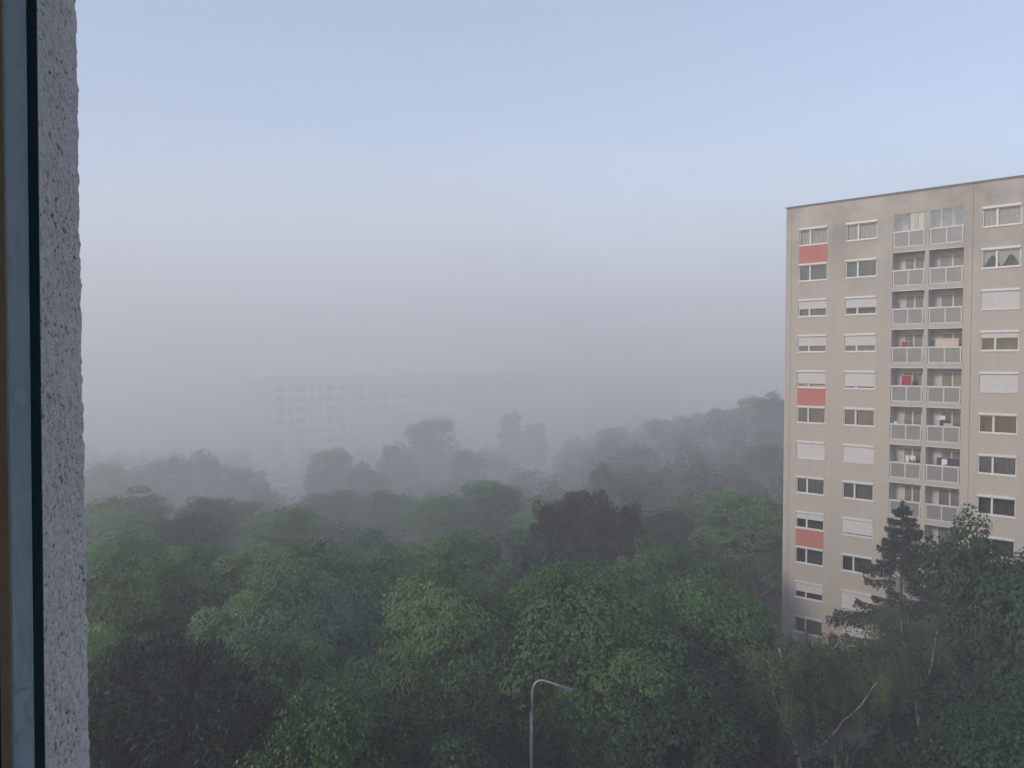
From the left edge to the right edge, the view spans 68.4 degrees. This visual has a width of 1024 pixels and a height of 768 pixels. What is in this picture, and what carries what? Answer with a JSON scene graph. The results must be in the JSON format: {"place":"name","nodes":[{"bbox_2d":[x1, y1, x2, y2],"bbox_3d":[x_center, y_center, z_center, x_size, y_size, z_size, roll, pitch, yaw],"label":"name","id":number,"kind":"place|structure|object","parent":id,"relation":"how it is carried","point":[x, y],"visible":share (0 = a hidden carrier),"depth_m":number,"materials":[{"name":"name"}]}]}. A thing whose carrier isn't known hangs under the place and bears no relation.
{"place":"outdoors","nodes":[
{"label":"outdoors","id":0,"kind":"place"},
{"bbox_2d":[83,406,915,723],"bbox_3d":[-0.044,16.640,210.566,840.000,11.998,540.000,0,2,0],"label":"ground","id":1,"kind":"structure","parent":0,"point":[161,430],"depth_m":314.58,"materials":[{"name":"green soil"}]},
{"bbox_2d":[5,0,89,767],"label":"plastered apartment building","id":2,"kind":"structure","parent":1,"relation":"on","point":[66,680],"depth_m":0.47,"materials":[{"name":"paint"}]},
{"bbox_2d":[0,0,44,767],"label":"window sash","id":3,"kind":"object","parent":2,"relation":"attached to","point":[7,756],"depth_m":0.30,"materials":[{"name":"black metal"}]},
{"bbox_2d":[84,461,143,509],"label":"locust tree","id":4,"kind":"object","parent":1,"relation":"on","point":[108,475],"visible":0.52,"depth_m":108.39,"materials":[{"name":"green plant"}]},
{"bbox_2d":[84,485,178,557],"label":"locust tree","id":5,"kind":"object","parent":1,"relation":"on","point":[111,516],"visible":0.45,"depth_m":81.35,"materials":[{"name":"green plant"}]},
{"bbox_2d":[85,523,180,610],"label":"locust tree","id":6,"kind":"object","parent":1,"relation":"on","point":[134,545],"visible":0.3,"depth_m":57.20,"materials":[{"name":"green plant"}]},
{"bbox_2d":[85,557,182,711],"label":"locust tree","id":7,"kind":"object","parent":1,"relation":"on","point":[110,610],"visible":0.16,"depth_m":38.75,"materials":[{"name":"green plant"}]},
{"bbox_2d":[88,686,187,767],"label":"broadleaf tree","id":8,"kind":"object","parent":1,"relation":"on","point":[127,745],"visible":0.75,"depth_m":24.77,"materials":[{"name":"green plant"}]},
{"bbox_2d":[87,620,205,708],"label":"locust tree","id":9,"kind":"object","parent":1,"relation":"on","point":[100,647],"visible":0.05,"depth_m":32.41,"materials":[{"name":"green plant"}]},
{"bbox_2d":[96,551,213,632],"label":"locust tree","id":10,"kind":"object","parent":1,"relation":"on","point":[160,574],"visible":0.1,"depth_m":44.44,"materials":[{"name":"green plant"}]},
{"bbox_2d":[127,453,195,515],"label":"broadleaf tree","id":11,"kind":"object","parent":1,"relation":"on","point":[160,471],"visible":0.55,"depth_m":118.15,"materials":[{"name":"green plant"}]},
{"bbox_2d":[87,627,236,765],"bbox_3d":[-14.272,17.123,29.731,7.481,14.521,7.256,-1,2,-35],"label":"pine tree","id":12,"kind":"object","parent":1,"relation":"on","point":[99,687],"visible":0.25,"depth_m":29.16,"materials":[{"name":"green plant"}]},
{"bbox_2d":[121,510,227,578],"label":"broadleaf tree","id":13,"kind":"object","parent":1,"relation":"on","point":[179,531],"visible":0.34,"depth_m":75.70,"materials":[{"name":"green plant"}]},
{"bbox_2d":[114,626,237,750],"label":"pine tree","id":14,"kind":"object","parent":1,"relation":"on","point":[173,655],"visible":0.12,"depth_m":30.19,"materials":[{"name":"plant"}]},
{"bbox_2d":[133,537,254,625],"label":"locust tree","id":15,"kind":"object","parent":1,"relation":"on","point":[197,553],"visible":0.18,"depth_m":51.61,"materials":[{"name":"green plant"}]},
{"bbox_2d":[131,578,265,647],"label":"broadleaf tree","id":16,"kind":"object","parent":1,"relation":"on","point":[189,605],"visible":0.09,"depth_m":41.86,"materials":[{"name":"green plant"}]},
{"bbox_2d":[180,448,231,500],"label":"broadleaf tree","id":17,"kind":"object","parent":1,"relation":"on","point":[203,466],"visible":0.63,"depth_m":121.50,"materials":[{"name":"green plant"}]},
{"bbox_2d":[172,495,266,557],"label":"broadleaf tree","id":18,"kind":"object","parent":1,"relation":"on","point":[228,513],"visible":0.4,"depth_m":86.79,"materials":[{"name":"green plant"}]},
{"bbox_2d":[147,657,301,767],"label":"broadleaf tree","id":19,"kind":"object","parent":1,"relation":"on","point":[234,711],"visible":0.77,"depth_m":25.82,"materials":[{"name":"green plant"}]},
{"bbox_2d":[179,588,317,676],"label":"locust tree","id":20,"kind":"object","parent":1,"relation":"on","point":[236,616],"visible":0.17,"depth_m":38.41,"materials":[{"name":"green plant"}]},
{"bbox_2d":[219,466,278,513],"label":"maple tree","id":21,"kind":"object","parent":1,"relation":"on","point":[248,490],"visible":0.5,"depth_m":115.60,"materials":[{"name":"green plant"}]},
{"bbox_2d":[201,540,322,608],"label":"locust tree","id":22,"kind":"object","parent":1,"relation":"on","point":[251,557],"visible":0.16,"depth_m":51.63,"materials":[{"name":"green plant"}]},
{"bbox_2d":[191,622,349,731],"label":"locust tree","id":23,"kind":"object","parent":1,"relation":"on","point":[253,657],"visible":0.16,"depth_m":32.35,"materials":[{"name":"green plant"}]},
{"bbox_2d":[220,503,331,561],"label":"locust tree","id":24,"kind":"object","parent":1,"relation":"on","point":[269,526],"visible":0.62,"depth_m":77.37,"materials":[{"name":"green plant"}]},
{"bbox_2d":[214,578,364,682],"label":"locust tree","id":25,"kind":"object","parent":1,"relation":"on","point":[304,610],"visible":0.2,"depth_m":36.77,"materials":[{"name":"green plant"}]},
{"bbox_2d":[221,674,398,767],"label":"fruit tree","id":26,"kind":"object","parent":1,"relation":"on","point":[337,750],"visible":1,"depth_m":23.69,"materials":[{"name":"green plant"}]},
{"bbox_2d":[241,537,390,654],"bbox_3d":[-13.235,17.205,49.074,10.511,14.023,10.898,-1,2,-42],"label":"locust tree","id":27,"kind":"object","parent":1,"relation":"on","point":[324,572],"visible":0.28,"depth_m":47.54,"materials":[{"name":"green plant"}]},
{"bbox_2d":[302,446,358,496],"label":"maple tree","id":28,"kind":"object","parent":1,"relation":"on","point":[332,470],"visible":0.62,"depth_m":120.55,"materials":[{"name":"green plant"}]},
{"bbox_2d":[296,488,370,557],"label":"broadleaf tree","id":29,"kind":"object","parent":1,"relation":"on","point":[331,504],"visible":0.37,"depth_m":95.78,"materials":[{"name":"green plant"}]},
{"bbox_2d":[287,677,388,767],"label":"broadleaf tree","id":30,"kind":"object","parent":1,"relation":"on","point":[368,718],"visible":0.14,"depth_m":28.49,"materials":[{"name":"green plant"}]},
{"bbox_2d":[283,577,415,671],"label":"locust tree","id":31,"kind":"object","parent":1,"relation":"on","point":[373,605],"visible":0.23,"depth_m":39.87,"materials":[{"name":"green plant"}]},
{"bbox_2d":[327,526,402,592],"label":"locust tree","id":32,"kind":"object","parent":1,"relation":"on","point":[360,544],"visible":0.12,"depth_m":59.34,"materials":[{"name":"green plant"}]},
{"bbox_2d":[341,460,394,503],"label":"broadleaf tree","id":33,"kind":"object","parent":1,"relation":"on","point":[369,481],"visible":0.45,"depth_m":115.45,"materials":[{"name":"green plant"}]},
{"bbox_2d":[287,636,454,733],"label":"locust tree","id":34,"kind":"object","parent":1,"relation":"on","point":[359,667],"visible":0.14,"depth_m":34.13,"materials":[{"name":"green plant"}]},
{"bbox_2d":[333,541,447,671],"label":"locust tree","id":35,"kind":"object","parent":1,"relation":"on","point":[395,564],"visible":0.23,"depth_m":49.40,"materials":[{"name":"green plant"}]},
{"bbox_2d":[355,489,426,546],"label":"maple tree","id":36,"kind":"object","parent":1,"relation":"on","point":[384,514],"visible":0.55,"depth_m":91.77,"materials":[{"name":"green plant"}]},
{"bbox_2d":[374,440,420,496],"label":"maple tree","id":37,"kind":"object","parent":1,"relation":"on","point":[399,465],"visible":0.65,"depth_m":126.99,"materials":[{"name":"green plant"}]},
{"bbox_2d":[243,372,557,471],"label":"long apartment block","id":38,"kind":"structure","parent":1,"relation":"on","point":[289,419],"depth_m":215.35,"materials":[{"name":"grey concrete"}]},
{"bbox_2d":[392,380,551,451],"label":"window","id":39,"kind":"structure","parent":38,"relation":"in","point":[505,383],"depth_m":238.31,"materials":[{"name":"grey glass"}]},
{"bbox_2d":[361,702,469,767],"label":"broadleaf tree","id":40,"kind":"object","parent":1,"relation":"on","point":[393,749],"visible":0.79,"depth_m":25.36,"materials":[{"name":"green plant"}]},
{"bbox_2d":[372,652,462,765],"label":"broadleaf tree","id":41,"kind":"object","parent":1,"relation":"on","point":[409,682],"visible":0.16,"depth_m":29.77,"materials":[{"name":"green plant"}]},
{"bbox_2d":[398,414,463,481],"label":"maple tree","id":42,"kind":"object","parent":1,"relation":"on","point":[421,450],"visible":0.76,"depth_m":141.03,"materials":[{"name":"green plant"}]},
{"bbox_2d":[83,409,783,596],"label":"wood","id":43,"kind":"object","parent":1,"relation":"on","point":[576,462],"visible":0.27,"depth_m":131.00,"materials":[{"name":"green plant"}]},
{"bbox_2d":[396,491,488,554],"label":"locust tree","id":44,"kind":"object","parent":1,"relation":"on","point":[429,529],"visible":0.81,"depth_m":85.86,"materials":[{"name":"green plant"}]},
{"bbox_2d":[376,660,517,767],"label":"broadleaf tree","id":45,"kind":"object","parent":1,"relation":"on","point":[464,716],"visible":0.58,"depth_m":29.05,"materials":[{"name":"green plant"}]},
{"bbox_2d":[393,524,503,594],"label":"locust tree","id":46,"kind":"object","parent":1,"relation":"on","point":[444,548],"visible":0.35,"depth_m":57.96,"materials":[{"name":"green plant"}]},
{"bbox_2d":[361,560,536,757],"bbox_3d":[-3.681,16.923,39.609,10.062,14.802,9.706,1,2,37],"label":"locust tree","id":47,"kind":"object","parent":1,"relation":"on","point":[428,640],"visible":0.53,"depth_m":37.38,"materials":[{"name":"green plant"}]},
{"bbox_2d":[445,448,490,501],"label":"broadleaf tree","id":48,"kind":"object","parent":1,"relation":"on","point":[459,462],"visible":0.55,"depth_m":129.62,"materials":[{"name":"green plant"}]},
{"bbox_2d":[431,729,514,767],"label":"broadleaf tree","id":49,"kind":"object","parent":1,"relation":"on","point":[444,764],"visible":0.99,"depth_m":23.66,"materials":[{"name":"green plant"}]},
{"bbox_2d":[446,563,522,718],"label":"locust tree","id":50,"kind":"object","parent":1,"relation":"on","point":[504,588],"visible":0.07,"depth_m":42.10,"materials":[{"name":"green plant"}]},
{"bbox_2d":[451,479,524,572],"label":"maple tree","id":51,"kind":"object","parent":1,"relation":"on","point":[495,514],"visible":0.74,"depth_m":90.68,"materials":[{"name":"green plant"}]},
{"bbox_2d":[462,699,548,767],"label":"maple tree","id":52,"kind":"object","parent":1,"relation":"on","point":[518,757],"visible":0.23,"depth_m":37.56,"materials":[{"name":"green plant"}]},
{"bbox_2d":[497,411,524,468],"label":"poplar tree","id":53,"kind":"object","parent":1,"relation":"on","point":[513,443],"visible":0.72,"depth_m":177.99,"materials":[{"name":"green plant"}]},
{"bbox_2d":[489,527,549,596],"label":"broadleaf tree","id":54,"kind":"object","parent":1,"relation":"on","point":[515,556],"visible":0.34,"depth_m":56.83,"materials":[{"name":"green plant"}]},
{"bbox_2d":[520,422,550,471],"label":"poplar tree","id":55,"kind":"object","parent":1,"relation":"on","point":[535,451],"visible":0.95,"depth_m":183.82,"materials":[{"name":"green plant"}]},
{"bbox_2d":[507,495,578,555],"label":"locust tree","id":56,"kind":"object","parent":1,"relation":"on","point":[527,514],"visible":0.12,"depth_m":86.93,"materials":[{"name":"green plant"}]},
{"bbox_2d":[483,553,612,718],"bbox_3d":[2.359,16.859,41.361,7.280,14.923,7.544,-1,2,-24],"label":"maple tree","id":57,"kind":"object","parent":1,"relation":"on","point":[566,580],"visible":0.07,"depth_m":40.49,"materials":[{"name":"green plant"}]},
{"bbox_2d":[528,499,567,572],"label":"pine tree","id":58,"kind":"object","parent":1,"relation":"on","point":[544,514],"visible":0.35,"depth_m":65.82,"materials":[{"name":"plant"}]},
{"bbox_2d":[491,547,665,767],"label":"maple tree","id":59,"kind":"object","parent":1,"relation":"on","point":[609,629],"visible":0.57,"depth_m":36.08,"materials":[{"name":"green plant"}]},
{"bbox_2d":[542,488,632,608],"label":"broadleaf tree","id":60,"kind":"object","parent":1,"relation":"on","point":[577,512],"visible":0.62,"depth_m":65.73,"materials":[{"name":"plant"}]},
{"bbox_2d":[550,626,710,767],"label":"maple tree","id":61,"kind":"object","parent":1,"relation":"on","point":[655,672],"visible":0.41,"depth_m":33.01,"materials":[{"name":"green plant"}]},
{"bbox_2d":[619,502,650,595],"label":"pine tree","id":62,"kind":"object","parent":1,"relation":"on","point":[633,526],"visible":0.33,"depth_m":69.77,"materials":[{"name":"plant"}]},
{"bbox_2d":[601,533,685,649],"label":"maple tree","id":63,"kind":"object","parent":1,"relation":"on","point":[646,567],"visible":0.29,"depth_m":51.27,"materials":[{"name":"green plant"}]},
{"bbox_2d":[639,506,706,574],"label":"broadleaf tree","id":64,"kind":"object","parent":1,"relation":"on","point":[671,530],"visible":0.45,"depth_m":84.22,"materials":[{"name":"green plant"}]},
{"bbox_2d":[591,664,772,767],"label":"broadleaf tree","id":65,"kind":"object","parent":1,"relation":"on","point":[704,730],"visible":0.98,"depth_m":29.08,"materials":[{"name":"green plant"}]},
{"bbox_2d":[644,539,727,648],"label":"maple tree","id":66,"kind":"object","parent":1,"relation":"on","point":[699,566],"visible":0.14,"depth_m":53.08,"materials":[{"name":"green plant"}]},
{"bbox_2d":[666,487,736,553],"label":"maple tree","id":67,"kind":"object","parent":1,"relation":"on","point":[688,508],"visible":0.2,"depth_m":86.68,"materials":[{"name":"green plant"}]},
{"bbox_2d":[644,569,782,706],"bbox_3d":[10.560,17.176,41.577,8.348,14.305,8.650,-1,2,-44],"label":"maple tree","id":68,"kind":"object","parent":1,"relation":"on","point":[708,611],"visible":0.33,"depth_m":39.56,"materials":[{"name":"green plant"}]},
{"bbox_2d":[630,622,796,767],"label":"broadleaf tree","id":69,"kind":"object","parent":1,"relation":"on","point":[693,655],"visible":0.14,"depth_m":35.63,"materials":[{"name":"green plant"}]},
{"bbox_2d":[679,533,753,634],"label":"broadleaf tree","id":70,"kind":"object","parent":1,"relation":"on","point":[730,572],"visible":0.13,"depth_m":55.76,"materials":[{"name":"green plant"}]},
{"bbox_2d":[687,487,782,604],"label":"locust tree","id":71,"kind":"object","parent":1,"relation":"on","point":[760,554],"visible":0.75,"depth_m":69.63,"materials":[{"name":"green plant"}]},
{"bbox_2d":[729,395,772,439],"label":"maple tree","id":72,"kind":"object","parent":1,"relation":"on","point":[741,408],"visible":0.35,"depth_m":149.47,"materials":[{"name":"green plant"}]},
{"bbox_2d":[735,442,783,499],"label":"maple tree","id":73,"kind":"object","parent":1,"relation":"on","point":[761,458],"visible":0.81,"depth_m":117.74,"materials":[{"name":"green plant"}]},
{"bbox_2d":[750,390,783,454],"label":"broadleaf tree","id":74,"kind":"object","parent":1,"relation":"on","point":[776,409],"visible":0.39,"depth_m":141.72,"materials":[{"name":"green plant"}]},
{"bbox_2d":[718,625,835,767],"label":"birch tree","id":75,"kind":"object","parent":1,"relation":"on","point":[776,677],"visible":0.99,"depth_m":32.04,"materials":[{"name":"green plant"}]},
{"bbox_2d":[769,680,897,767],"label":"shrub","id":76,"kind":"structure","parent":1,"relation":"on","point":[852,739],"depth_m":40.01,"materials":[{"name":"plant"}]},
{"bbox_2d":[805,737,864,767],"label":"shrub","id":77,"kind":"object","parent":1,"relation":"on","point":[837,760],"visible":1,"depth_m":29.34,"materials":[{"name":"green plant"}]},
{"bbox_2d":[772,618,922,764],"bbox_3d":[14.652,17.513,33.514,5.758,13.802,6.315,0,2,0],"label":"birch tree","id":78,"kind":"object","parent":1,"relation":"on","point":[847,700],"visible":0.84,"depth_m":33.05,"materials":[{"name":"green plant"}]},
{"bbox_2d":[822,640,901,734],"bbox_3d":[19.941,19.582,43.509,4.578,9.490,4.267,1,2,30],"label":"shrub","id":79,"kind":"object","parent":1,"relation":"on","point":[879,718],"visible":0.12,"depth_m":42.39,"materials":[{"name":"green plant"}]},
{"bbox_2d":[839,719,929,767],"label":"shrub","id":80,"kind":"object","parent":1,"relation":"on","point":[885,751],"visible":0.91,"depth_m":33.26,"materials":[{"name":"green plant"}]},
{"bbox_2d":[825,500,947,738],"bbox_3d":[25.517,16.371,49.489,9.320,17.615,9.424,0,2,0],"label":"spruce tree","id":81,"kind":"object","parent":1,"relation":"on","point":[895,544],"visible":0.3,"depth_m":49.02,"materials":[{"name":"green plant"}]},
{"bbox_2d":[781,175,1023,714],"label":"apartment tower","id":82,"kind":"structure","parent":1,"relation":"on","point":[873,282],"depth_m":55.53,"materials":[{"name":"beige concrete"}]},
{"bbox_2d":[797,334,825,352],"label":"window","id":83,"kind":"structure","parent":82,"relation":"in","point":[806,343],"depth_m":59.19,"materials":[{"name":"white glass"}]},
{"bbox_2d":[797,370,825,388],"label":"window","id":84,"kind":"structure","parent":82,"relation":"in","point":[815,379],"depth_m":59.23,"materials":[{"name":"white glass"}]},
{"bbox_2d":[798,298,826,317],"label":"window","id":85,"kind":"structure","parent":82,"relation":"in","point":[817,307],"depth_m":59.10,"materials":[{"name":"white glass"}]},
{"bbox_2d":[799,225,827,246],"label":"window","id":86,"kind":"structure","parent":82,"relation":"in","point":[814,236],"depth_m":59.05,"materials":[{"name":"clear glass"}]},
{"bbox_2d":[841,516,872,539],"bbox_3d":[26.211,10.900,57.164,2.285,1.438,0.235,2,2,42],"label":"window shutter","id":87,"kind":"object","parent":82,"relation":"in","point":[854,526],"depth_m":57.15,"materials":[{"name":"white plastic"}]},
{"bbox_2d":[842,444,873,464],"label":"window","id":88,"kind":"structure","parent":82,"relation":"in","point":[852,453],"depth_m":56.98,"materials":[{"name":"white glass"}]},
{"bbox_2d":[842,480,873,501],"bbox_3d":[26.259,8.100,57.131,2.285,1.438,0.364,2,2,42],"label":"window","id":89,"kind":"structure","parent":82,"relation":"in","point":[852,490],"depth_m":57.20,"materials":[{"name":"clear glass"}]},
{"bbox_2d":[843,370,874,389],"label":"window","id":90,"kind":"structure","parent":82,"relation":"in","point":[851,378],"depth_m":56.81,"materials":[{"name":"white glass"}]},
{"bbox_2d":[843,407,874,427],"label":"window","id":91,"kind":"structure","parent":82,"relation":"in","point":[861,417],"depth_m":57.05,"materials":[{"name":"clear glass"}]},
{"bbox_2d":[844,333,875,352],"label":"window","id":92,"kind":"structure","parent":82,"relation":"in","point":[854,343],"depth_m":56.81,"materials":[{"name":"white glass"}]},
{"bbox_2d":[845,257,876,278],"bbox_3d":[26.292,-8.693,56.647,2.285,1.438,0.364,2,2,42],"label":"window","id":93,"kind":"structure","parent":82,"relation":"in","point":[861,268],"depth_m":56.73,"materials":[{"name":"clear glass"}]},
{"bbox_2d":[845,219,877,241],"bbox_3d":[26.297,-11.492,56.567,2.285,1.438,0.364,2,2,42],"label":"window","id":94,"kind":"structure","parent":82,"relation":"in","point":[867,230],"depth_m":56.63,"materials":[{"name":"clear glass"}]},
{"bbox_2d":[977,453,1016,476],"bbox_3d":[32.904,5.486,51.079,2.284,1.438,0.363,2,2,42],"label":"window","id":95,"kind":"structure","parent":82,"relation":"in","point":[988,464],"depth_m":51.13,"materials":[{"name":"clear glass"}]},
{"bbox_2d":[979,372,1018,393],"bbox_3d":[32.871,-0.111,50.870,2.284,1.438,0.235,2,2,42],"label":"window","id":96,"kind":"structure","parent":82,"relation":"in","point":[990,382],"depth_m":50.84,"materials":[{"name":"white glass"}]},
{"bbox_2d":[980,287,1019,310],"bbox_3d":[32.882,-5.708,50.709,2.284,1.438,0.235,2,2,42],"label":"window","id":97,"kind":"structure","parent":82,"relation":"in","point":[1011,298],"depth_m":50.68,"materials":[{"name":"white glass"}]},
{"bbox_2d":[981,245,1020,269],"bbox_3d":[32.924,-8.508,50.668,2.284,1.438,0.344,2,2,42],"label":"window","id":98,"kind":"structure","parent":82,"relation":"in","point":[1003,252],"depth_m":50.75,"materials":[{"name":"white glass"}]},
{"bbox_2d":[982,202,1021,227],"bbox_3d":[32.936,-11.307,50.595,2.284,1.438,0.363,2,2,42],"label":"window","id":99,"kind":"structure","parent":82,"relation":"in","point":[1005,215],"depth_m":50.65,"materials":[{"name":"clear glass"}]},
{"bbox_2d":[846,592,975,738],"bbox_3d":[19.736,17.675,37.162,5.404,13.421,7.318,1,2,36],"label":"birch tree","id":100,"kind":"object","parent":1,"relation":"on","point":[899,648],"visible":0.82,"depth_m":36.51,"materials":[{"name":"green plant"}]},
{"bbox_2d":[908,503,1023,716],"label":"broadleaf tree","id":101,"kind":"object","parent":1,"relation":"on","point":[949,564],"visible":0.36,"depth_m":38.60,"materials":[{"name":"green plant"}]},
{"bbox_2d":[909,656,1023,760],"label":"broadleaf tree","id":102,"kind":"object","parent":1,"relation":"on","point":[978,702],"visible":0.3,"depth_m":32.23,"materials":[{"name":"green plant"}]},
{"bbox_2d":[912,701,1023,767],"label":"broadleaf tree","id":103,"kind":"object","parent":1,"relation":"on","point":[969,724],"visible":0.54,"depth_m":28.73,"materials":[{"name":"green plant"}]},
{"bbox_2d":[914,699,1023,767],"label":"broadleaf tree","id":104,"kind":"object","parent":1,"relation":"on","point":[1014,751],"visible":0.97,"depth_m":26.85,"materials":[{"name":"green plant"}]},
{"bbox_2d":[957,539,1023,699],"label":"broadleaf tree","id":105,"kind":"object","parent":1,"relation":"on","point":[1013,598],"visible":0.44,"depth_m":36.61,"materials":[{"name":"green plant"}]},
{"bbox_2d":[75,0,1023,407],"label":"sky","id":106,"kind":"structure","parent":0,"point":[594,194],"materials":[{"name":"blue"}]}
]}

